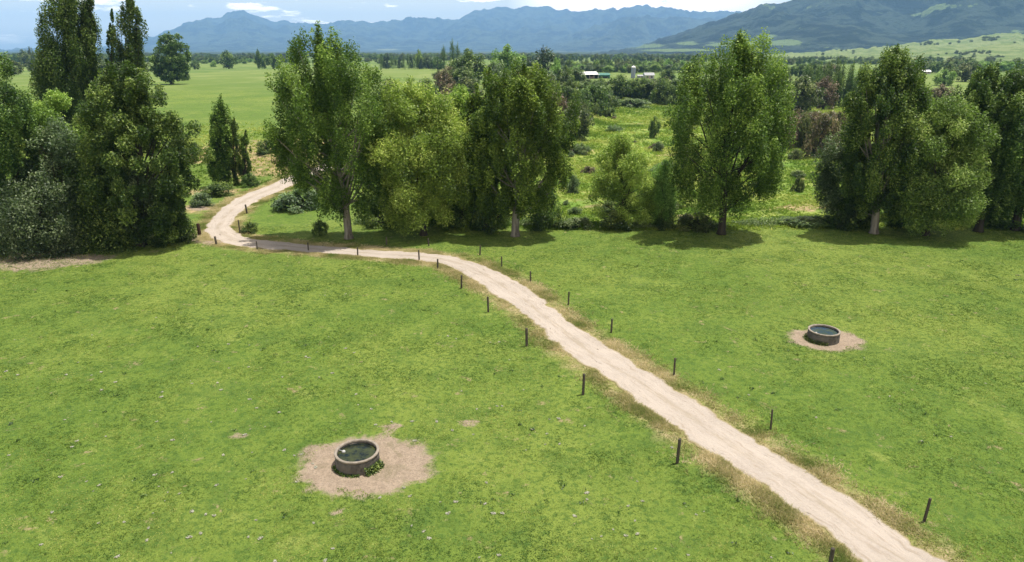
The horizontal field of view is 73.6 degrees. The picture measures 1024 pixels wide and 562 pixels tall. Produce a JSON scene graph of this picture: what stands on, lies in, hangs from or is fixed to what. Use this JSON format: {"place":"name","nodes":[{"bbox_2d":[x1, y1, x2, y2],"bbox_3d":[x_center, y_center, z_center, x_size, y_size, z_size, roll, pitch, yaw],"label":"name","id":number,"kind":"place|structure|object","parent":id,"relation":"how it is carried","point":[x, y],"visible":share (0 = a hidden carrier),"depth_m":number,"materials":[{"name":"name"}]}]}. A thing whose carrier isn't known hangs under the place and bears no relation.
{"place":"outdoors","nodes":[
{"label":"outdoors","id":0,"kind":"place"},
{"bbox_2d":[0,4,740,50],"bbox_3d":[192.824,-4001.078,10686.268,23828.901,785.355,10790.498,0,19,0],"label":"mountain range","id":1,"kind":"structure","parent":0,"point":[524,28],"depth_m":10348.76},
{"bbox_2d":[0,0,790,49],"label":"sky","id":2,"kind":"structure","parent":0,"point":[17,17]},
{"bbox_2d":[0,51,1023,561],"bbox_3d":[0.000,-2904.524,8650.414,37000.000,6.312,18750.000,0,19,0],"label":"ground","id":3,"kind":"structure","parent":0,"point":[244,91],"depth_m":36.30,"materials":[{"name":"green plant"}]},
{"bbox_2d":[0,60,24,74],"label":"tree","id":4,"kind":"object","parent":3,"relation":"on","point":[19,68],"visible":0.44,"depth_m":418.03,"materials":[{"name":"green plant"}]},
{"bbox_2d":[17,49,30,64],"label":"tree","id":5,"kind":"object","parent":3,"relation":"on","point":[23,57],"visible":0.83,"depth_m":742.62,"materials":[{"name":"green plant"}]},
{"bbox_2d":[0,51,48,242],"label":"alder tree","id":6,"kind":"object","parent":3,"relation":"on","point":[15,115],"visible":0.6,"depth_m":58.47,"materials":[{"name":"green plant"}]},
{"bbox_2d":[0,169,95,262],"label":"silver willow tree","id":7,"kind":"object","parent":3,"relation":"on","point":[40,238],"visible":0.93,"depth_m":58.59,"materials":[{"name":"green plant"}]},
{"bbox_2d":[7,116,94,242],"bbox_3d":[-40.688,-8.823,61.152,7.627,11.753,5.745,0,19,0],"label":"silver willow tree","id":8,"kind":"object","parent":3,"relation":"on","point":[56,134],"visible":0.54,"depth_m":59.66,"materials":[{"name":"green plant"}]},
{"bbox_2d":[16,88,89,197],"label":"willow tree","id":9,"kind":"object","parent":3,"relation":"on","point":[52,106],"visible":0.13,"depth_m":61.59,"materials":[{"name":"green plant"}]},
{"bbox_2d":[28,0,103,132],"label":"lombardy poplar","id":10,"kind":"object","parent":3,"relation":"on","point":[65,60],"visible":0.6,"depth_m":95.88,"materials":[{"name":"green plant"}]},
{"bbox_2d":[74,0,97,131],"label":"lombardy poplar","id":11,"kind":"object","parent":3,"relation":"on","point":[91,3],"visible":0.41,"depth_m":98.00,"materials":[{"name":"green plant"}]},
{"bbox_2d":[46,128,131,228],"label":"alder tree","id":12,"kind":"object","parent":3,"relation":"on","point":[67,171],"visible":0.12,"depth_m":60.20,"materials":[{"name":"green plant"}]},
{"bbox_2d":[61,174,146,256],"bbox_3d":[-36.609,-6.309,60.848,7.746,7.291,5.944,0,19,0],"label":"shrub","id":13,"kind":"object","parent":3,"relation":"on","point":[98,248],"visible":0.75,"depth_m":60.22,"materials":[{"name":"green plant"}]},
{"bbox_2d":[104,8,115,132],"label":"lombardy poplar","id":14,"kind":"object","parent":3,"relation":"on","point":[108,39],"visible":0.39,"depth_m":101.35,"materials":[{"name":"green plant"}]},
{"bbox_2d":[109,0,148,146],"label":"lombardy poplar","id":15,"kind":"object","parent":3,"relation":"on","point":[131,51],"visible":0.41,"depth_m":101.19,"materials":[{"name":"green plant"}]},
{"bbox_2d":[117,168,165,246],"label":"silver willow tree","id":16,"kind":"object","parent":3,"relation":"on","point":[133,179],"visible":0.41,"depth_m":60.47,"materials":[{"name":"green plant"}]},
{"bbox_2d":[71,60,214,248],"bbox_3d":[-32.594,-10.861,60.091,11.412,16.369,7.900,0,19,0],"label":"alder tree","id":17,"kind":"object","parent":3,"relation":"on","point":[147,126],"visible":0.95,"depth_m":58.43,"materials":[{"name":"green plant"}]},
{"bbox_2d":[146,31,191,83],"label":"round tree","id":18,"kind":"object","parent":3,"relation":"on","point":[169,66],"visible":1,"depth_m":298.55,"materials":[{"name":"green plant"}]},
{"bbox_2d":[146,144,191,240],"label":"alder tree","id":19,"kind":"object","parent":3,"relation":"on","point":[183,169],"visible":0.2,"depth_m":61.76,"materials":[{"name":"green plant"}]},
{"bbox_2d":[170,216,196,243],"bbox_3d":[-30.895,-4.894,64.197,2.370,3.255,3.085,-3,19,-10],"label":"bush","id":20,"kind":"object","parent":3,"relation":"on","point":[191,233],"visible":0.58,"depth_m":64.13,"materials":[{"name":"green plant"}]},
{"bbox_2d":[188,191,214,207],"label":"bush","id":21,"kind":"object","parent":3,"relation":"on","point":[201,199],"visible":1,"depth_m":77.91,"materials":[{"name":"green plant"}]},
{"bbox_2d":[199,180,235,197],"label":"bush","id":22,"kind":"object","parent":3,"relation":"on","point":[216,190],"visible":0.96,"depth_m":83.42,"materials":[{"name":"green plant"}]},
{"bbox_2d":[204,93,233,186],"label":"lombardy poplar","id":23,"kind":"object","parent":3,"relation":"on","point":[220,132],"visible":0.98,"depth_m":87.47,"materials":[{"name":"green plant"}]},
{"bbox_2d":[219,50,237,68],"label":"tree","id":24,"kind":"object","parent":3,"relation":"on","point":[227,59],"visible":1,"depth_m":642.35,"materials":[{"name":"green plant"}]},
{"bbox_2d":[225,116,244,184],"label":"lombardy poplar","id":25,"kind":"object","parent":3,"relation":"on","point":[235,139],"visible":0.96,"depth_m":88.87,"materials":[{"name":"green plant"}]},
{"bbox_2d":[237,129,252,177],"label":"lombardy poplar","id":26,"kind":"object","parent":3,"relation":"on","point":[246,167],"visible":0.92,"depth_m":89.69,"materials":[{"name":"green plant"}]},
{"bbox_2d":[237,220,258,233],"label":"bush","id":27,"kind":"object","parent":3,"relation":"on","point":[249,225],"visible":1,"depth_m":67.25,"materials":[{"name":"green plant"}]},
{"bbox_2d":[240,173,259,187],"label":"bush","id":28,"kind":"object","parent":3,"relation":"on","point":[248,181],"visible":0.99,"depth_m":89.07,"materials":[{"name":"green plant"}]},
{"bbox_2d":[256,139,274,154],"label":"bush","id":29,"kind":"object","parent":3,"relation":"on","point":[262,149],"visible":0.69,"depth_m":102.27,"materials":[{"name":"green plant"}]},
{"bbox_2d":[263,53,280,68],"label":"tree","id":30,"kind":"object","parent":3,"relation":"on","point":[272,59],"visible":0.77,"depth_m":641.17,"materials":[{"name":"green plant"}]},
{"bbox_2d":[268,187,320,213],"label":"bush","id":31,"kind":"object","parent":3,"relation":"on","point":[298,202],"visible":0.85,"depth_m":76.64,"materials":[{"name":"green plant"}]},
{"bbox_2d":[311,219,328,235],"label":"bush","id":32,"kind":"object","parent":3,"relation":"on","point":[320,230],"visible":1,"depth_m":65.96,"materials":[{"name":"green plant"}]},
{"bbox_2d":[260,20,399,239],"bbox_3d":[-16.191,-13.290,62.438,12.574,19.625,8.222,0,19,0],"label":"poplar tree","id":33,"kind":"object","parent":3,"relation":"on","point":[334,79],"visible":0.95,"depth_m":60.72,"materials":[{"name":"green plant"}]},
{"bbox_2d":[334,439,379,475],"bbox_3d":[-6.692,7.652,29.642,1.910,0.740,1.910,0,19,0],"label":"water trough","id":34,"kind":"object","parent":3,"relation":"on","point":[356,456],"visible":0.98,"depth_m":29.38,"materials":[{"name":"concrete"}]},
{"bbox_2d":[364,459,384,476],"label":"weeds","id":35,"kind":"object","parent":3,"relation":"on","point":[377,467],"visible":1,"depth_m":29.04,"materials":[{"name":"green plant"}]},
{"bbox_2d":[365,195,416,228],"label":"bush","id":36,"kind":"object","parent":3,"relation":"on","point":[375,211],"visible":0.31,"depth_m":69.10,"materials":[{"name":"green plant"}]},
{"bbox_2d":[351,74,473,238],"bbox_3d":[-9.283,-11.426,63.947,11.277,15.079,8.776,-10,21,-26],"label":"willow tree","id":37,"kind":"object","parent":3,"relation":"on","point":[419,151],"visible":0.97,"depth_m":62.30,"materials":[{"name":"green plant"}]},
{"bbox_2d":[417,76,439,94],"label":"shrub","id":38,"kind":"object","parent":3,"relation":"on","point":[428,81],"visible":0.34,"depth_m":226.35,"materials":[{"name":"green plant"}]},
{"bbox_2d":[434,70,454,90],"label":"broad tree","id":39,"kind":"object","parent":3,"relation":"on","point":[444,78],"visible":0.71,"depth_m":252.12,"materials":[{"name":"brown plant"}]},
{"bbox_2d":[429,201,466,230],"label":"bush","id":40,"kind":"object","parent":3,"relation":"on","point":[456,222],"visible":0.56,"depth_m":67.91,"materials":[{"name":"green plant"}]},
{"bbox_2d":[433,83,479,220],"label":"willow tree","id":41,"kind":"object","parent":3,"relation":"on","point":[460,94],"visible":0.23,"depth_m":68.08,"materials":[{"name":"green plant"}]},
{"bbox_2d":[451,66,477,86],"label":"broad tree","id":42,"kind":"object","parent":3,"relation":"on","point":[462,72],"visible":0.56,"depth_m":279.61,"materials":[{"name":"green plant"}]},
{"bbox_2d":[446,48,485,82],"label":"tree","id":43,"kind":"object","parent":3,"relation":"on","point":[467,60],"visible":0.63,"depth_m":299.22,"materials":[{"name":"green plant"}]},
{"bbox_2d":[448,75,485,95],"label":"shrub","id":44,"kind":"object","parent":3,"relation":"on","point":[467,82],"visible":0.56,"depth_m":226.98,"materials":[{"name":"green plant"}]},
{"bbox_2d":[460,65,515,221],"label":"poplar tree","id":45,"kind":"object","parent":3,"relation":"on","point":[473,101],"visible":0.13,"depth_m":65.35,"materials":[{"name":"green plant"}]},
{"bbox_2d":[468,189,510,234],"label":"bush","id":46,"kind":"object","parent":3,"relation":"on","point":[480,224],"visible":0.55,"depth_m":67.11,"materials":[{"name":"green plant"}]},
{"bbox_2d":[490,44,526,72],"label":"tree","id":47,"kind":"object","parent":3,"relation":"on","point":[505,54],"visible":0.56,"depth_m":323.14,"materials":[{"name":"green plant"}]},
{"bbox_2d":[2,96,1023,230],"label":"rank grass","id":48,"kind":"structure","parent":3,"relation":"on","point":[597,132],"depth_m":115.46,"materials":[{"name":"green plant"}]},
{"bbox_2d":[2,233,1023,553],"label":"paddock weeds","id":49,"kind":"object","parent":3,"relation":"on","point":[516,409],"visible":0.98,"depth_m":35.03,"materials":[{"name":"green plant"}]},
{"bbox_2d":[461,56,581,236],"bbox_3d":[0.853,-11.992,63.014,11.059,16.577,6.333,0,19,0],"label":"poplar tree","id":50,"kind":"object","parent":3,"relation":"on","point":[527,115],"visible":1,"depth_m":61.78,"materials":[{"name":"green plant"}]},
{"bbox_2d":[528,47,555,74],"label":"broad tree","id":51,"kind":"object","parent":3,"relation":"on","point":[542,60],"visible":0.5,"depth_m":311.25,"materials":[{"name":"green plant"}]},
{"bbox_2d":[527,188,567,231],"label":"bush","id":52,"kind":"object","parent":3,"relation":"on","point":[541,223],"visible":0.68,"depth_m":67.53,"materials":[{"name":"green plant"}]},
{"bbox_2d":[547,92,571,121],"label":"shrub","id":53,"kind":"object","parent":3,"relation":"on","point":[563,103],"visible":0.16,"depth_m":162.50,"materials":[{"name":"brown plant"}]},
{"bbox_2d":[558,65,574,81],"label":"broad tree","id":54,"kind":"object","parent":3,"relation":"on","point":[566,73],"visible":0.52,"depth_m":262.59,"materials":[{"name":"green plant"}]},
{"bbox_2d":[561,78,580,96],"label":"broad tree","id":55,"kind":"object","parent":3,"relation":"on","point":[569,83],"visible":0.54,"depth_m":241.07,"materials":[{"name":"green plant"}]},
{"bbox_2d":[557,85,586,104],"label":"shrub","id":56,"kind":"object","parent":3,"relation":"on","point":[568,90],"visible":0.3,"depth_m":201.00,"materials":[{"name":"green plant"}]},
{"bbox_2d":[565,174,580,193],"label":"shrub","id":57,"kind":"object","parent":3,"relation":"on","point":[574,184],"visible":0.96,"depth_m":102.53,"materials":[{"name":"green plant"}]},
{"bbox_2d":[554,216,593,230],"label":"bush","id":58,"kind":"object","parent":3,"relation":"on","point":[576,221],"visible":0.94,"depth_m":68.17,"materials":[{"name":"green plant"}]},
{"bbox_2d":[568,66,586,81],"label":"broad tree","id":59,"kind":"object","parent":3,"relation":"on","point":[576,72],"visible":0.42,"depth_m":338.72,"materials":[{"name":"green plant"}]},
{"bbox_2d":[561,102,595,136],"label":"shrub","id":60,"kind":"object","parent":3,"relation":"on","point":[584,117],"visible":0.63,"depth_m":158.08,"materials":[{"name":"green plant"}]},
{"bbox_2d":[572,142,592,154],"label":"shrub","id":61,"kind":"object","parent":3,"relation":"on","point":[579,148],"visible":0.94,"depth_m":137.60,"materials":[{"name":"green plant"}]},
{"bbox_2d":[581,83,609,112],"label":"shrub","id":62,"kind":"object","parent":3,"relation":"on","point":[591,96],"visible":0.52,"depth_m":211.76,"materials":[{"name":"green plant"}]},
{"bbox_2d":[605,94,620,107],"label":"shrub","id":63,"kind":"object","parent":3,"relation":"on","point":[615,102],"visible":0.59,"depth_m":244.75,"materials":[{"name":"green plant"}]},
{"bbox_2d":[598,209,633,231],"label":"bush","id":64,"kind":"object","parent":3,"relation":"on","point":[609,221],"visible":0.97,"depth_m":67.42,"materials":[{"name":"green plant"}]},
{"bbox_2d":[607,73,636,96],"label":"shrub","id":65,"kind":"object","parent":3,"relation":"on","point":[621,80],"visible":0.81,"depth_m":265.60,"materials":[{"name":"green plant"}]},
{"bbox_2d":[588,127,663,226],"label":"willow tree","id":66,"kind":"object","parent":3,"relation":"on","point":[622,167],"visible":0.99,"depth_m":67.29,"materials":[{"name":"green plant"}]},
{"bbox_2d":[618,98,651,107],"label":"shrub","id":67,"kind":"object","parent":3,"relation":"on","point":[635,102],"visible":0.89,"depth_m":249.36,"materials":[{"name":"green plant"}]},
{"bbox_2d":[633,76,651,97],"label":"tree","id":68,"kind":"object","parent":3,"relation":"on","point":[642,80],"visible":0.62,"depth_m":266.18,"materials":[{"name":"green plant"}]},
{"bbox_2d":[634,80,659,97],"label":"broad tree","id":69,"kind":"object","parent":3,"relation":"on","point":[648,84],"visible":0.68,"depth_m":264.90,"materials":[{"name":"green plant"}]},
{"bbox_2d":[648,116,661,137],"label":"tree","id":70,"kind":"object","parent":3,"relation":"on","point":[653,131],"visible":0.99,"depth_m":164.89,"materials":[{"name":"green plant"}]},
{"bbox_2d":[649,77,674,103],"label":"tree","id":71,"kind":"object","parent":3,"relation":"on","point":[664,87],"visible":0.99,"depth_m":259.65,"materials":[{"name":"green plant"}]},
{"bbox_2d":[646,157,678,224],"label":"young tree","id":72,"kind":"object","parent":3,"relation":"on","point":[664,195],"visible":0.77,"depth_m":67.36,"materials":[{"name":"green plant"}]},
{"bbox_2d":[314,213,1011,229],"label":"edge weeds","id":73,"kind":"object","parent":3,"relation":"on","point":[739,222],"visible":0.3,"depth_m":69.99,"materials":[{"name":"green plant"}]},
{"bbox_2d":[654,207,676,230],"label":"bush","id":74,"kind":"object","parent":3,"relation":"on","point":[661,223],"visible":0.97,"depth_m":67.78,"materials":[{"name":"green plant"}]},
{"bbox_2d":[659,68,675,80],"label":"tree","id":75,"kind":"object","parent":3,"relation":"on","point":[668,72],"visible":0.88,"depth_m":383.81,"materials":[{"name":"green plant"}]},
{"bbox_2d":[674,212,717,232],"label":"bush","id":76,"kind":"object","parent":3,"relation":"on","point":[697,224],"visible":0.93,"depth_m":67.62,"materials":[{"name":"green plant"}]},
{"bbox_2d":[662,27,799,234],"bbox_3d":[19.927,-13.462,63.545,12.656,19.083,9.624,0,19,0],"label":"poplar tree","id":77,"kind":"object","parent":3,"relation":"on","point":[760,139],"visible":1,"depth_m":61.85,"materials":[{"name":"green plant"}]},
{"bbox_2d":[787,149,802,159],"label":"shrub","id":78,"kind":"object","parent":3,"relation":"on","point":[797,154],"visible":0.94,"depth_m":132.09,"materials":[{"name":"green plant"}]},
{"bbox_2d":[790,176,804,192],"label":"shrub","id":79,"kind":"object","parent":3,"relation":"on","point":[798,186],"visible":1,"depth_m":101.38,"materials":[{"name":"green plant"}]},
{"bbox_2d":[770,215,829,230],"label":"bush","id":80,"kind":"object","parent":3,"relation":"on","point":[797,221],"visible":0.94,"depth_m":69.53,"materials":[{"name":"green plant"}]},
{"bbox_2d":[790,105,810,144],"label":"shrub","id":81,"kind":"object","parent":3,"relation":"on","point":[798,118],"visible":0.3,"depth_m":148.87,"materials":[{"name":"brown plant"}]},
{"bbox_2d":[795,111,811,147],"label":"rounded bush","id":82,"kind":"object","parent":3,"relation":"on","point":[805,123],"visible":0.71,"depth_m":146.14,"materials":[{"name":"green plant"}]},
{"bbox_2d":[785,75,826,112],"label":"tree","id":83,"kind":"object","parent":3,"relation":"on","point":[806,89],"visible":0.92,"depth_m":223.59,"materials":[{"name":"green plant"}]},
{"bbox_2d":[801,110,844,156],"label":"shrub","id":84,"kind":"object","parent":3,"relation":"on","point":[816,126],"visible":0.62,"depth_m":132.37,"materials":[{"name":"brown plant"}]},
{"bbox_2d":[807,324,840,344],"bbox_3d":[19.283,3.354,42.400,1.878,0.740,1.879,0,19,0],"label":"water trough","id":85,"kind":"object","parent":3,"relation":"on","point":[829,334],"visible":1,"depth_m":42.09,"materials":[{"name":"concrete"}]},
{"bbox_2d":[810,74,839,109],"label":"tree","id":86,"kind":"object","parent":3,"relation":"on","point":[829,98],"visible":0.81,"depth_m":239.55,"materials":[{"name":"brown plant"}]},
{"bbox_2d":[806,214,846,228],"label":"bush","id":87,"kind":"object","parent":3,"relation":"on","point":[827,219],"visible":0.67,"depth_m":69.93,"materials":[{"name":"green plant"}]},
{"bbox_2d":[832,71,843,106],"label":"broad tree","id":88,"kind":"object","parent":3,"relation":"on","point":[839,80],"visible":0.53,"depth_m":245.04,"materials":[{"name":"green plant"}]},
{"bbox_2d":[809,124,874,230],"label":"willow tree","id":89,"kind":"object","parent":3,"relation":"on","point":[828,178],"visible":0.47,"depth_m":68.74,"materials":[{"name":"green plant"}]},
{"bbox_2d":[845,61,855,92],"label":"lombardy poplar","id":90,"kind":"object","parent":3,"relation":"on","point":[852,75],"visible":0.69,"depth_m":244.86,"materials":[{"name":"green plant"}]},
{"bbox_2d":[831,196,870,231],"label":"bush","id":91,"kind":"object","parent":3,"relation":"on","point":[852,226],"visible":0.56,"depth_m":68.63,"materials":[{"name":"green plant"}]},
{"bbox_2d":[838,43,933,233],"bbox_3d":[34.786,-12.999,64.425,8.871,17.852,6.882,0,19,0],"label":"poplar tree","id":92,"kind":"object","parent":3,"relation":"on","point":[907,92],"visible":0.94,"depth_m":62.75,"materials":[{"name":"green plant"}]},
{"bbox_2d":[879,210,923,228],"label":"bush","id":93,"kind":"object","parent":3,"relation":"on","point":[898,223],"visible":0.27,"depth_m":69.46,"materials":[{"name":"green plant"}]},
{"bbox_2d":[927,61,942,72],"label":"tree","id":94,"kind":"object","parent":3,"relation":"on","point":[936,66],"visible":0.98,"depth_m":515.35,"materials":[{"name":"green plant"}]},
{"bbox_2d":[879,91,1002,238],"bbox_3d":[39.916,-10.838,64.438,9.701,13.688,9.226,11,22,30],"label":"willow tree","id":95,"kind":"object","parent":3,"relation":"on","point":[936,199],"visible":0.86,"depth_m":62.45,"materials":[{"name":"green plant"}]},
{"bbox_2d":[931,84,953,101],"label":"tree","id":96,"kind":"object","parent":3,"relation":"on","point":[940,91],"visible":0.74,"depth_m":230.71,"materials":[{"name":"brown plant"}]},
{"bbox_2d":[932,69,957,85],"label":"tree","id":97,"kind":"object","parent":3,"relation":"on","point":[945,78],"visible":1,"depth_m":340.09,"materials":[{"name":"green plant"}]},
{"bbox_2d":[953,61,978,81],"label":"tree","id":98,"kind":"object","parent":3,"relation":"on","point":[966,75],"visible":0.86,"depth_m":380.61,"materials":[{"name":"green plant"}]},
{"bbox_2d":[942,61,1023,232],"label":"poplar tree","id":99,"kind":"object","parent":3,"relation":"on","point":[983,92],"visible":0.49,"depth_m":63.36,"materials":[{"name":"green plant"}]},
{"bbox_2d":[974,209,1023,232],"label":"bush","id":100,"kind":"object","parent":3,"relation":"on","point":[1006,222],"visible":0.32,"depth_m":68.00,"materials":[{"name":"green plant"}]},
{"bbox_2d":[984,61,1023,230],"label":"poplar tree","id":101,"kind":"object","parent":3,"relation":"on","point":[1011,145],"visible":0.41,"depth_m":63.33,"materials":[{"name":"green plant"}]},
{"bbox_2d":[996,60,1014,71],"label":"tree","id":102,"kind":"object","parent":3,"relation":"on","point":[1005,64],"visible":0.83,"depth_m":540.25,"materials":[{"name":"green plant"}]},
{"bbox_2d":[203,165,948,561],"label":"track","id":103,"kind":"structure","parent":0,"point":[863,531],"depth_m":33.91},
{"bbox_2d":[191,162,1016,561],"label":"verge grass","id":104,"kind":"structure","parent":0,"point":[771,498],"depth_m":34.97,"materials":[{"name":"plant"}]},
{"bbox_2d":[527,14,719,50],"bbox_3d":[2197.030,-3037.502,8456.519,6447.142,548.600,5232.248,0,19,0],"label":"range","id":105,"kind":"structure","parent":0,"point":[625,32],"depth_m":8586.68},
{"bbox_2d":[590,0,1023,53],"bbox_3d":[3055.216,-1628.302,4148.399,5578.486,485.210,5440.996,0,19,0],"label":"forested hills","id":106,"kind":"structure","parent":0,"point":[798,26],"depth_m":3352.11,"materials":[{"name":"plant"}]},
{"bbox_2d":[765,32,1023,61],"bbox_3d":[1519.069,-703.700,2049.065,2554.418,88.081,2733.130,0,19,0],"label":"grazed hills","id":107,"kind":"structure","parent":0,"point":[1006,46],"depth_m":1548.74,"materials":[{"name":"green plant"}]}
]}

